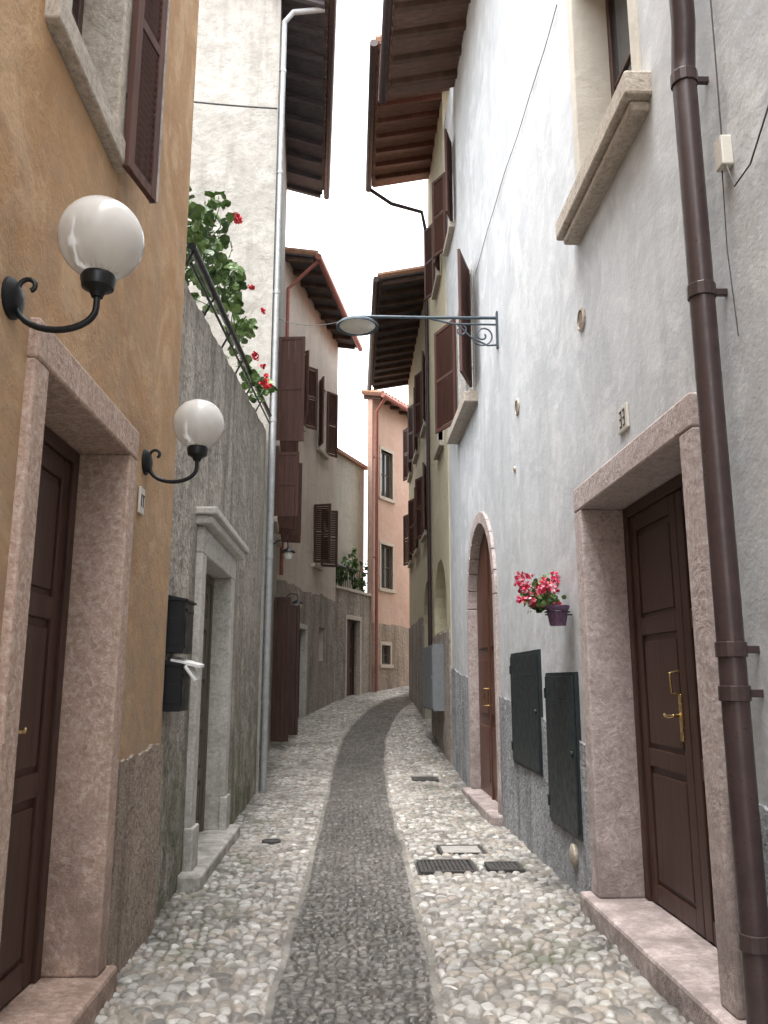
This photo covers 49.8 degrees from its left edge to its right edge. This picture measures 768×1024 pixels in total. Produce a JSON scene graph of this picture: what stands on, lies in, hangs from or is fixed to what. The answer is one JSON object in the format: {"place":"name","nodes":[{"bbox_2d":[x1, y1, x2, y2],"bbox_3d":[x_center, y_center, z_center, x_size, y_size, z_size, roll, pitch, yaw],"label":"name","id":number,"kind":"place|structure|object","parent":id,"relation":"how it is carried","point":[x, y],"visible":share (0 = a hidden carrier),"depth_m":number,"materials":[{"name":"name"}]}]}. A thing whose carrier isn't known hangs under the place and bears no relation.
{"place":"outdoors","nodes":[
{"label":"outdoors","id":0,"kind":"place"},
{"bbox_2d":[286,0,427,592],"label":"sky","id":1,"kind":"structure","parent":0,"point":[358,236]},
{"bbox_2d":[91,686,693,1023],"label":"cobblestone street","id":2,"kind":"structure","parent":0,"point":[333,906],"depth_m":5.24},
{"bbox_2d":[416,859,478,874],"bbox_3d":[0.511,2.906,6.758,0.460,0.048,0.450,0,-12,-2],"label":"drain grate","id":3,"kind":"object","parent":2,"relation":"on","point":[432,866],"visible":0.83,"depth_m":6.75,"materials":[{"name":"metal"}]},
{"bbox_2d":[436,844,485,854],"bbox_3d":[0.686,3.030,7.388,0.400,0.048,0.380,0,-12,-2],"label":"manhole cover","id":4,"kind":"object","parent":2,"relation":"on","point":[475,849],"visible":0.66,"depth_m":7.38,"materials":[{"name":"stone"}]},
{"bbox_2d":[484,861,524,872],"bbox_3d":[0.974,2.885,6.704,0.280,0.048,0.300,0,-12,-2],"label":"drain grate","id":5,"kind":"object","parent":2,"relation":"on","point":[505,866],"visible":0.86,"depth_m":6.68,"materials":[{"name":"metal"}]},
{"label":"ground","id":6,"kind":"structure","parent":0,"visible":0},
{"bbox_2d":[0,965,116,1023],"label":"doorstep","id":7,"kind":"object","parent":6,"relation":"on","point":[66,1000],"visible":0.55,"depth_m":3.62,"materials":[{"name":"pink stone"}]},
{"bbox_2d":[0,0,198,760],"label":"front wall","id":8,"kind":"structure","parent":6,"relation":"on","point":[124,348],"depth_m":4.19,"materials":[{"name":"orange paint"}]},
{"bbox_2d":[0,317,138,977],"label":"door surround","id":9,"kind":"object","parent":8,"relation":"attached to","point":[67,400],"visible":0.74,"depth_m":3.99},
{"bbox_2d":[0,425,79,1008],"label":"door","id":10,"kind":"structure","parent":9,"relation":"in","point":[23,918],"depth_m":3.87,"materials":[{"name":"brown wood"}]},
{"bbox_2d":[1,195,143,332],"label":"wall lamp","id":11,"kind":"object","parent":8,"relation":"attached to","point":[100,239],"visible":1,"depth_m":2.87,"materials":[{"name":"glass"}]},
{"bbox_2d":[44,0,133,172],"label":"window surround","id":12,"kind":"object","parent":8,"relation":"attached to","point":[95,56],"visible":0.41,"depth_m":4.09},
{"bbox_2d":[122,0,167,202],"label":"shutter","id":13,"kind":"object","parent":12,"relation":"attached to","point":[144,97],"visible":1,"depth_m":4.35,"materials":[{"name":"brown wood"}]},
{"bbox_2d":[148,0,169,203],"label":"shutter edge trim","id":14,"kind":"structure","parent":13,"relation":"attached to","point":[161,123],"depth_m":4.53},
{"bbox_2d":[106,743,163,972],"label":"plinth","id":15,"kind":"structure","parent":8,"relation":"attached to","point":[134,876],"depth_m":4.57,"materials":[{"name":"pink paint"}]},
{"bbox_2d":[142,399,223,483],"bbox_3d":[-1.164,-0.411,4.836,0.448,0.508,0.296,0,-12,-2],"label":"wall lamp","id":16,"kind":"object","parent":8,"relation":"attached to","point":[198,426],"visible":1,"depth_m":4.77,"materials":[{"name":"glass"}]},
{"bbox_2d":[177,824,239,891],"bbox_3d":[-1.596,2.948,7.015,0.470,0.220,2.200,0,-12,-2],"label":"doorstep","id":17,"kind":"object","parent":6,"relation":"on","point":[214,846],"visible":0.28,"depth_m":6.77,"materials":[{"name":"white stone"}]},
{"bbox_2d":[155,281,265,917],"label":"front wall","id":18,"kind":"structure","parent":6,"relation":"on","point":[228,479],"depth_m":7.79,"materials":[{"name":"grey paint"}]},
{"bbox_2d":[165,595,196,653],"bbox_3d":[-1.393,0.775,5.678,0.145,0.385,0.324,0,-12,-2],"label":"mailbox","id":19,"kind":"object","parent":18,"relation":"attached to","point":[179,629],"visible":0.93,"depth_m":5.54,"materials":[{"name":"black metal"}]},
{"bbox_2d":[162,657,203,711],"bbox_3d":[-1.347,1.154,5.572,0.235,0.359,0.304,0,-12,-2],"label":"mailbox","id":20,"kind":"object","parent":18,"relation":"attached to","point":[178,672],"visible":0.93,"depth_m":5.45,"materials":[{"name":"black metal"}]},
{"bbox_2d":[184,525,235,829],"bbox_3d":[-1.615,1.568,7.305,0.273,2.600,1.900,0,-12,-2],"label":"portal","id":21,"kind":"object","parent":18,"relation":"attached to","point":[215,560],"visible":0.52,"depth_m":7.88,"materials":[{"name":"white stone"}]},
{"bbox_2d":[195,574,213,830],"bbox_3d":[-1.701,1.679,7.279,0.080,2.368,1.480,0,-12,-2],"label":"door","id":22,"kind":"structure","parent":21,"relation":"attached to","point":[203,727],"depth_m":7.86,"materials":[{"name":"grey wood"}]},
{"bbox_2d":[182,507,248,871],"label":"cornice and plinth blocks","id":23,"kind":"structure","parent":21,"relation":"attached to","point":[216,524],"depth_m":6.82,"materials":[{"name":"white stone"}]},
{"bbox_2d":[185,242,271,423],"bbox_3d":[-1.557,-1.533,8.853,0.159,0.901,5.756,0,-12,-2],"label":"terrace railing","id":24,"kind":"object","parent":18,"relation":"on","point":[197,258],"visible":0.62,"depth_m":7.33,"materials":[{"name":"black metal"}]},
{"bbox_2d":[185,187,277,402],"bbox_3d":[-1.709,-2.263,8.345,0.650,1.638,4.362,-1,-12,3],"label":"geranium bush","id":25,"kind":"object","parent":18,"relation":"on","point":[221,267],"visible":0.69,"depth_m":8.28,"materials":[{"name":"green plant"}]},
{"bbox_2d":[185,0,260,392],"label":"building body","id":26,"kind":"structure","parent":6,"relation":"on","point":[223,153],"depth_m":12.82,"materials":[{"name":"beige paint"}]},
{"bbox_2d":[282,0,326,194],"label":"eave boards","id":27,"kind":"object","parent":26,"relation":"on","point":[307,41],"visible":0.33,"depth_m":15.56,"materials":[{"name":"brown wood"}]},
{"bbox_2d":[282,0,324,197],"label":"rafters","id":28,"kind":"object","parent":27,"relation":"attached to","point":[301,52],"visible":0.59,"depth_m":15.69,"materials":[{"name":"brown wood"}]},
{"bbox_2d":[323,0,327,189],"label":"roof tiles","id":29,"kind":"object","parent":27,"relation":"on","point":[325,91],"visible":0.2,"depth_m":15.38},
{"bbox_2d":[324,0,336,199],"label":"gutter","id":30,"kind":"object","parent":29,"relation":"attached to","point":[332,17],"visible":1,"depth_m":15.30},
{"bbox_2d":[248,0,286,791],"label":"front wall","id":31,"kind":"structure","parent":6,"relation":"on","point":[264,234],"depth_m":12.67,"materials":[{"name":"beige paint"}]},
{"bbox_2d":[259,574,273,790],"bbox_3d":[-1.920,2.970,13.830,0.025,3.293,5.188,1,-12,-5],"label":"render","id":32,"kind":"object","parent":31,"relation":"attached to","point":[271,658],"visible":0.2,"depth_m":13.75,"materials":[{"name":"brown paint"}]},
{"bbox_2d":[270,597,299,741],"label":"open door leaves","id":33,"kind":"object","parent":32,"relation":"attached to","point":[285,681],"visible":1,"depth_m":14.56,"materials":[{"name":"brown wood"}]},
{"bbox_2d":[274,452,298,528],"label":"shutters","id":34,"kind":"object","parent":31,"relation":"attached to","point":[286,495],"visible":0.97,"depth_m":13.77,"materials":[{"name":"brown wood"}]},
{"bbox_2d":[278,463,301,542],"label":"shutters","id":35,"kind":"object","parent":31,"relation":"attached to","point":[291,535],"visible":0.42,"depth_m":15.78,"materials":[{"name":"brown wood"}]},
{"bbox_2d":[260,7,324,792],"bbox_3d":[-1.323,-2.220,12.223,0.729,12.264,0.100,1,-12,-5],"label":"grey downpipe","id":36,"kind":"object","parent":31,"relation":"attached to","point":[269,549],"visible":0.96,"depth_m":12.02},
{"bbox_2d":[277,246,337,660],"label":"front wall","id":37,"kind":"structure","parent":6,"relation":"on","point":[319,478],"depth_m":19.86,"materials":[{"name":"beige paint"}]},
{"bbox_2d":[276,336,305,451],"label":"shutters","id":38,"kind":"object","parent":37,"relation":"attached to","point":[290,401],"visible":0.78,"depth_m":14.32,"materials":[{"name":"brown wood"}]},
{"bbox_2d":[279,260,318,574],"bbox_3d":[-1.796,-2.102,17.461,0.797,6.881,0.094,-3,-12,15],"label":"copper downpipe","id":39,"kind":"object","parent":37,"relation":"attached to","point":[303,274],"visible":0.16,"depth_m":18.00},
{"bbox_2d":[299,623,307,716],"bbox_3d":[-1.987,3.454,17.940,0.283,2.077,1.320,-2,-12,11],"label":"door surround","id":40,"kind":"object","parent":37,"relation":"attached to","point":[303,668],"visible":0.2,"depth_m":18.46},
{"bbox_2d":[276,579,335,715],"bbox_3d":[-1.713,3.675,18.739,0.030,3.870,4.827,-2,-12,11],"label":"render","id":41,"kind":"object","parent":37,"relation":"attached to","point":[317,611],"visible":0.45,"depth_m":19.50,"materials":[{"name":"brown paint"}]},
{"bbox_2d":[304,350,317,429],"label":"shutters","id":42,"kind":"object","parent":37,"relation":"attached to","point":[311,379],"visible":0.7,"depth_m":19.22,"materials":[{"name":"brown wood"}]},
{"bbox_2d":[313,503,337,566],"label":"shutters","id":43,"kind":"object","parent":37,"relation":"attached to","point":[324,550],"visible":1,"depth_m":19.56,"materials":[{"name":"brown wood"}]},
{"bbox_2d":[318,376,337,457],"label":"shutters","id":44,"kind":"object","parent":37,"relation":"attached to","point":[332,420],"visible":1,"depth_m":21.19,"materials":[{"name":"brown wood"}]},
{"bbox_2d":[335,588,369,700],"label":"front wall","id":45,"kind":"structure","parent":6,"relation":"on","point":[351,603],"depth_m":22.43,"materials":[{"name":"brown paint"}]},
{"bbox_2d":[347,621,354,695],"bbox_3d":[-1.009,3.968,22.312,0.080,2.060,0.880,-4,-12,21],"label":"door","id":46,"kind":"structure","parent":45,"relation":"attached to","point":[350,657],"depth_m":22.52,"materials":[{"name":"brown wood"}]},
{"bbox_2d":[337,547,367,598],"bbox_3d":[-0.872,1.631,22.853,0.546,1.420,1.743,-6,-13,28],"label":"balcony plant","id":47,"kind":"object","parent":45,"relation":"attached to","point":[354,563],"visible":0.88,"depth_m":22.82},
{"bbox_2d":[344,614,361,698],"bbox_3d":[-0.868,3.893,22.271,0.122,2.190,1.100,-4,-12,21],"label":"door surround","id":48,"kind":"object","parent":45,"relation":"attached to","point":[358,650],"visible":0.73,"depth_m":22.58,"materials":[{"name":"beige stone"}]},
{"bbox_2d":[367,389,409,691],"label":"front wall","id":49,"kind":"structure","parent":6,"relation":"on","point":[393,609],"depth_m":25.04,"materials":[{"name":"paint"}]},
{"bbox_2d":[373,398,385,690],"bbox_3d":[-0.108,0.781,23.984,0.510,8.632,0.113,-9,-14,37],"label":"copper downpipe","id":50,"kind":"object","parent":49,"relation":"attached to","point":[376,457],"visible":1,"depth_m":24.00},
{"bbox_2d":[378,445,395,503],"bbox_3d":[0.049,-1.126,25.186,0.170,1.650,0.960,-7,-13,30],"label":"window surround","id":51,"kind":"object","parent":49,"relation":"attached to","point":[392,500],"visible":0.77,"depth_m":25.21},
{"bbox_2d":[371,623,408,707],"bbox_3d":[1.548,5.298,26.407,0.024,3.146,7.488,-7,-13,30],"label":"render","id":52,"kind":"object","parent":49,"relation":"attached to","point":[397,675],"visible":0.3,"depth_m":24.41,"materials":[{"name":"pink paint"}]},
{"bbox_2d":[408,301,431,718],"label":"front wall","id":53,"kind":"structure","parent":6,"relation":"on","point":[418,577],"depth_m":20.20,"materials":[{"name":"yellow paint"}]},
{"bbox_2d":[408,388,417,462],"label":"shutters","id":54,"kind":"object","parent":53,"relation":"attached to","point":[412,442],"visible":0.68,"depth_m":21.32,"materials":[{"name":"brown wood"}]},
{"bbox_2d":[408,487,418,554],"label":"shutters","id":55,"kind":"object","parent":53,"relation":"attached to","point":[414,544],"visible":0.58,"depth_m":20.86,"materials":[{"name":"brown wood"}]},
{"bbox_2d":[414,351,425,436],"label":"shutters","id":56,"kind":"object","parent":53,"relation":"attached to","point":[420,398],"visible":0.98,"depth_m":19.01,"materials":[{"name":"brown wood"}]},
{"bbox_2d":[409,617,431,718],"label":"plinth","id":57,"kind":"structure","parent":53,"relation":"attached to","point":[416,638],"depth_m":19.98,"materials":[{"name":"brown paint"}]},
{"bbox_2d":[415,462,426,539],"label":"shutters","id":58,"kind":"object","parent":53,"relation":"attached to","point":[421,496],"visible":0.97,"depth_m":18.52,"materials":[{"name":"brown wood"}]},
{"bbox_2d":[427,91,452,752],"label":"front wall","id":59,"kind":"structure","parent":6,"relation":"on","point":[440,509],"depth_m":15.43,"materials":[{"name":"yellow paint"}]},
{"bbox_2d":[370,189,431,645],"bbox_3d":[0.313,-2.111,16.788,1.258,9.831,0.172,1,-12,-7],"label":"brown downpipe","id":60,"kind":"object","parent":59,"relation":"attached to","point":[391,203],"visible":0.78,"depth_m":16.73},
{"bbox_2d":[424,213,439,300],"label":"shutters","id":61,"kind":"object","parent":59,"relation":"attached to","point":[431,263],"visible":0.52,"depth_m":16.23,"materials":[{"name":"brown wood"}]},
{"bbox_2d":[422,644,444,710],"bbox_3d":[0.870,2.971,14.853,0.226,1.100,2.000,0,-12,-2],"label":"utility cabinet","id":62,"kind":"object","parent":59,"relation":"attached to","point":[433,675],"visible":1,"depth_m":13.96,"materials":[{"name":"grey metal"}]},
{"bbox_2d":[434,553,446,618],"bbox_3d":[1.155,1.345,14.889,0.299,1.000,2.000,0,-12,-2],"label":"arch spandrel","id":63,"kind":"object","parent":59,"relation":"attached to","point":[440,600],"visible":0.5,"depth_m":15.73,"materials":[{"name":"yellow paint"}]},
{"bbox_2d":[432,629,452,764],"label":"plinth","id":64,"kind":"structure","parent":59,"relation":"attached to","point":[442,727],"depth_m":13.59,"materials":[{"name":"brown paint"}]},
{"bbox_2d":[462,787,502,826],"bbox_3d":[1.289,3.506,9.757,0.440,0.220,2.360,0,-12,-2],"label":"doorstep","id":65,"kind":"object","parent":6,"relation":"on","point":[483,803],"visible":0.35,"depth_m":9.47,"materials":[{"name":"stone"}]},
{"bbox_2d":[444,0,767,806],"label":"front wall","id":66,"kind":"structure","parent":6,"relation":"on","point":[620,272],"depth_m":6.09,"materials":[{"name":"white paint"}]},
{"bbox_2d":[336,311,498,348],"bbox_3d":[0.371,-2.039,9.213,1.809,0.430,0.476,0,-12,-2],"label":"street lamp","id":67,"kind":"object","parent":66,"relation":"attached to","point":[359,325],"visible":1,"depth_m":9.22,"materials":[{"name":"grey metal"}]},
{"bbox_2d":[432,129,452,257],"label":"shutters","id":68,"kind":"object","parent":66,"relation":"attached to","point":[442,195],"visible":1,"depth_m":14.31,"materials":[{"name":"brown wood"}]},
{"bbox_2d":[434,249,471,433],"bbox_3d":[0.999,-2.319,11.875,0.278,1.680,2.705,0,-12,-2],"label":"shutter pair","id":69,"kind":"object","parent":66,"relation":"attached to","point":[445,360],"visible":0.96,"depth_m":12.68,"materials":[{"name":"brown wood"}]},
{"bbox_2d":[447,391,477,443],"bbox_3d":[1.133,-1.294,11.646,0.280,0.140,2.000,0,-12,-2],"label":"stone ledge","id":70,"kind":"object","parent":66,"relation":"attached to","point":[465,410],"visible":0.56,"depth_m":11.31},
{"bbox_2d":[457,263,474,403],"bbox_3d":[1.215,-2.352,11.865,0.117,1.800,1.580,0,-12,-2],"label":"window surround","id":71,"kind":"object","parent":66,"relation":"attached to","point":[462,388],"visible":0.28,"depth_m":11.84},
{"bbox_2d":[466,511,501,814],"bbox_3d":[1.272,1.708,10.122,0.195,3.449,2.260,0,-12,-2],"label":"arch surround","id":72,"kind":"object","parent":66,"relation":"attached to","point":[481,523],"visible":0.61,"depth_m":10.85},
{"bbox_2d":[477,530,497,801],"bbox_3d":[1.317,1.781,10.109,0.085,3.300,1.960,0,-12,-2],"label":"arched door","id":73,"kind":"structure","parent":72,"relation":"attached to","point":[488,757],"depth_m":10.29,"materials":[{"name":"brown wood"}]},
{"bbox_2d":[509,649,542,776],"bbox_3d":[1.287,1.800,7.540,0.066,1.040,1.220,0,-12,-2],"label":"utility box","id":74,"kind":"object","parent":66,"relation":"attached to","point":[525,671],"visible":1,"depth_m":7.38,"materials":[{"name":"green metal"}]},
{"bbox_2d":[509,649,542,776],"bbox_3d":[1.287,1.799,7.541,0.066,1.040,1.220,0,-12,-2],"label":"metal door","id":75,"kind":"structure","parent":74,"relation":"in","point":[525,671],"depth_m":7.38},
{"bbox_2d":[514,571,572,625],"bbox_3d":[1.177,0.644,6.192,0.394,0.426,0.486,0,-12,-2],"label":"hanging flower pot","id":76,"kind":"object","parent":66,"relation":"attached to","point":[540,598],"visible":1,"depth_m":6.06,"materials":[{"name":"pink plant"}]},
{"bbox_2d":[544,672,582,841],"bbox_3d":[1.337,1.782,6.203,0.071,1.140,0.890,0,-12,-2],"label":"utility box","id":77,"kind":"object","parent":66,"relation":"attached to","point":[562,704],"visible":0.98,"depth_m":6.07,"materials":[{"name":"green metal"}]},
{"bbox_2d":[544,672,582,841],"bbox_3d":[1.337,1.782,6.203,0.071,1.140,0.890,0,-12,-2],"label":"metal door","id":78,"kind":"structure","parent":77,"relation":"in","point":[561,690],"depth_m":6.07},
{"bbox_2d":[555,70,651,244],"bbox_3d":[1.481,-2.166,5.281,0.400,0.210,1.560,0,-12,-2],"label":"window sill","id":79,"kind":"structure","parent":66,"relation":"attached to","point":[626,113],"depth_m":5.00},
{"bbox_2d":[566,0,641,176],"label":"window surround","id":80,"kind":"object","parent":66,"relation":"attached to","point":[589,64],"visible":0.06,"depth_m":6.04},
{"bbox_2d":[605,0,630,98],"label":"window frame","id":81,"kind":"object","parent":80,"relation":"in","point":[614,82],"visible":0.08,"depth_m":6.03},
{"bbox_2d":[611,0,631,79],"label":"window pane","id":82,"kind":"object","parent":81,"relation":"in","point":[620,29],"depth_m":5.89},
{"bbox_2d":[451,668,767,903],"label":"plinth","id":83,"kind":"structure","parent":66,"relation":"attached to","point":[537,831],"depth_m":7.23,"materials":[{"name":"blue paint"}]},
{"bbox_2d":[573,392,745,1018],"bbox_3d":[1.560,0.954,4.639,0.343,2.680,2.070,0,-12,-2],"label":"door surround","id":84,"kind":"object","parent":66,"relation":"attached to","point":[665,447],"visible":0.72,"depth_m":5.26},
{"bbox_2d":[622,473,716,945],"bbox_3d":[1.721,1.040,4.628,0.080,2.503,1.730,0,-12,-2],"label":"door","id":85,"kind":"structure","parent":84,"relation":"in","point":[675,842],"depth_m":4.95,"materials":[{"name":"wood"}]},
{"bbox_2d":[663,670,684,741],"bbox_3d":[1.663,1.115,4.781,0.064,0.397,0.157,0,-12,-2],"label":"door handle","id":86,"kind":"object","parent":85,"relation":"attached to","point":[681,720],"visible":1,"depth_m":4.72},
{"bbox_2d":[669,0,767,1023],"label":"brown downpipe","id":87,"kind":"object","parent":66,"relation":"attached to","point":[736,693],"visible":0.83,"depth_m":3.34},
{"bbox_2d":[710,0,767,336],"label":"cable junction box","id":88,"kind":"object","parent":66,"relation":"attached to","point":[724,160],"visible":1,"depth_m":3.55,"materials":[{"name":"white plastic"}]},
{"bbox_2d":[580,891,745,1023],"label":"doorstep","id":89,"kind":"object","parent":6,"relation":"on","point":[673,958],"visible":0.57,"depth_m":4.26,"materials":[{"name":"stone"}]},
{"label":"building body","id":90,"kind":"object","parent":6,"relation":"on","visible":0},
{"bbox_2d":[335,454,363,590],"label":"wall","id":91,"kind":"structure","parent":90,"relation":"on","point":[350,495],"depth_m":23.63,"materials":[{"name":"beige paint"}]},
{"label":"building body","id":92,"kind":"object","parent":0,"visible":0},
{"bbox_2d":[285,252,356,347],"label":"eave boards","id":93,"kind":"object","parent":92,"relation":"on","point":[319,280],"visible":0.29,"depth_m":19.69,"materials":[{"name":"brown wood"}]},
{"bbox_2d":[285,247,318,257],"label":"roof tiles","id":94,"kind":"object","parent":93,"relation":"on","point":[301,251],"visible":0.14,"depth_m":18.02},
{"bbox_2d":[315,253,362,351],"bbox_3d":[-1.035,-5.019,20.401,0.140,0.170,5.122,-2,-12,8],"label":"gutter","id":95,"kind":"object","parent":94,"relation":"attached to","point":[328,278],"visible":0.81,"depth_m":19.40,"materials":[{"name":"red metal"}]},
{"bbox_2d":[285,256,354,349],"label":"rafters","id":96,"kind":"object","parent":93,"relation":"on","point":[293,259],"visible":0.55,"depth_m":19.84,"materials":[{"name":"brown wood"}]},
{"bbox_3d":[4.585,-2.994,5.546,5.690,11.680,17.292,0,-12,-2],"label":"building body","id":97,"kind":"object","parent":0,"visible":0},
{"bbox_2d":[388,0,468,97],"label":"eave boards","id":98,"kind":"object","parent":97,"relation":"on","point":[411,19],"visible":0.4,"depth_m":12.45,"materials":[{"name":"brown wood"}]},
{"bbox_2d":[392,0,470,87],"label":"rafters","id":99,"kind":"object","parent":98,"relation":"on","point":[432,29],"visible":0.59,"depth_m":12.16,"materials":[{"name":"brown wood"}]},
{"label":"roof tiles","id":100,"kind":"object","parent":98,"relation":"on","visible":0},
{"bbox_2d":[378,0,392,103],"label":"gutter","id":101,"kind":"object","parent":100,"relation":"attached to","point":[385,43],"visible":1,"depth_m":12.28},
{"bbox_3d":[4.157,-1.512,15.593,5.690,12.180,2.992,0,-12,-2],"label":"building body","id":102,"kind":"object","parent":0,"visible":0},
{"bbox_2d":[373,42,449,187],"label":"eave boards","id":103,"kind":"object","parent":102,"relation":"on","point":[391,112],"visible":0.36,"depth_m":16.31,"materials":[{"name":"brown wood"}]},
{"bbox_2d":[372,35,380,185],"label":"roof tiles","id":104,"kind":"object","parent":103,"relation":"on","point":[378,38],"visible":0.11,"depth_m":14.87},
{"bbox_2d":[365,39,377,191],"bbox_3d":[-0.250,-7.346,15.731,0.140,0.170,4.141,0,-12,-2],"label":"gutter","id":105,"kind":"object","parent":104,"relation":"attached to","point":[373,52],"visible":1,"depth_m":15.24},
{"bbox_2d":[375,93,441,181],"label":"rafters","id":106,"kind":"object","parent":103,"relation":"attached to","point":[425,99],"visible":0.38,"depth_m":16.09,"materials":[{"name":"brown wood"}]},
{"bbox_3d":[3.993,0.435,20.144,5.690,10.180,6.692,0,-12,-2],"label":"building body","id":107,"kind":"object","parent":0,"visible":0},
{"bbox_2d":[372,271,423,386],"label":"eave boards","id":108,"kind":"object","parent":107,"relation":"on","point":[392,287],"visible":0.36,"depth_m":20.14,"materials":[{"name":"brown wood"}]},
{"bbox_2d":[372,265,423,382],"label":"roof tiles","id":109,"kind":"object","parent":108,"relation":"on","point":[400,272],"visible":0.11,"depth_m":17.75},
{"bbox_2d":[367,276,378,390],"bbox_3d":[-0.300,-4.293,20.955,0.140,0.170,6.691,0,-12,-2],"label":"gutter","id":110,"kind":"object","parent":109,"relation":"attached to","point":[375,292],"visible":0.94,"depth_m":20.53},
{"bbox_2d":[374,274,423,389],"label":"rafters","id":111,"kind":"object","parent":108,"relation":"attached to","point":[411,279],"visible":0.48,"depth_m":20.72,"materials":[{"name":"brown wood"}]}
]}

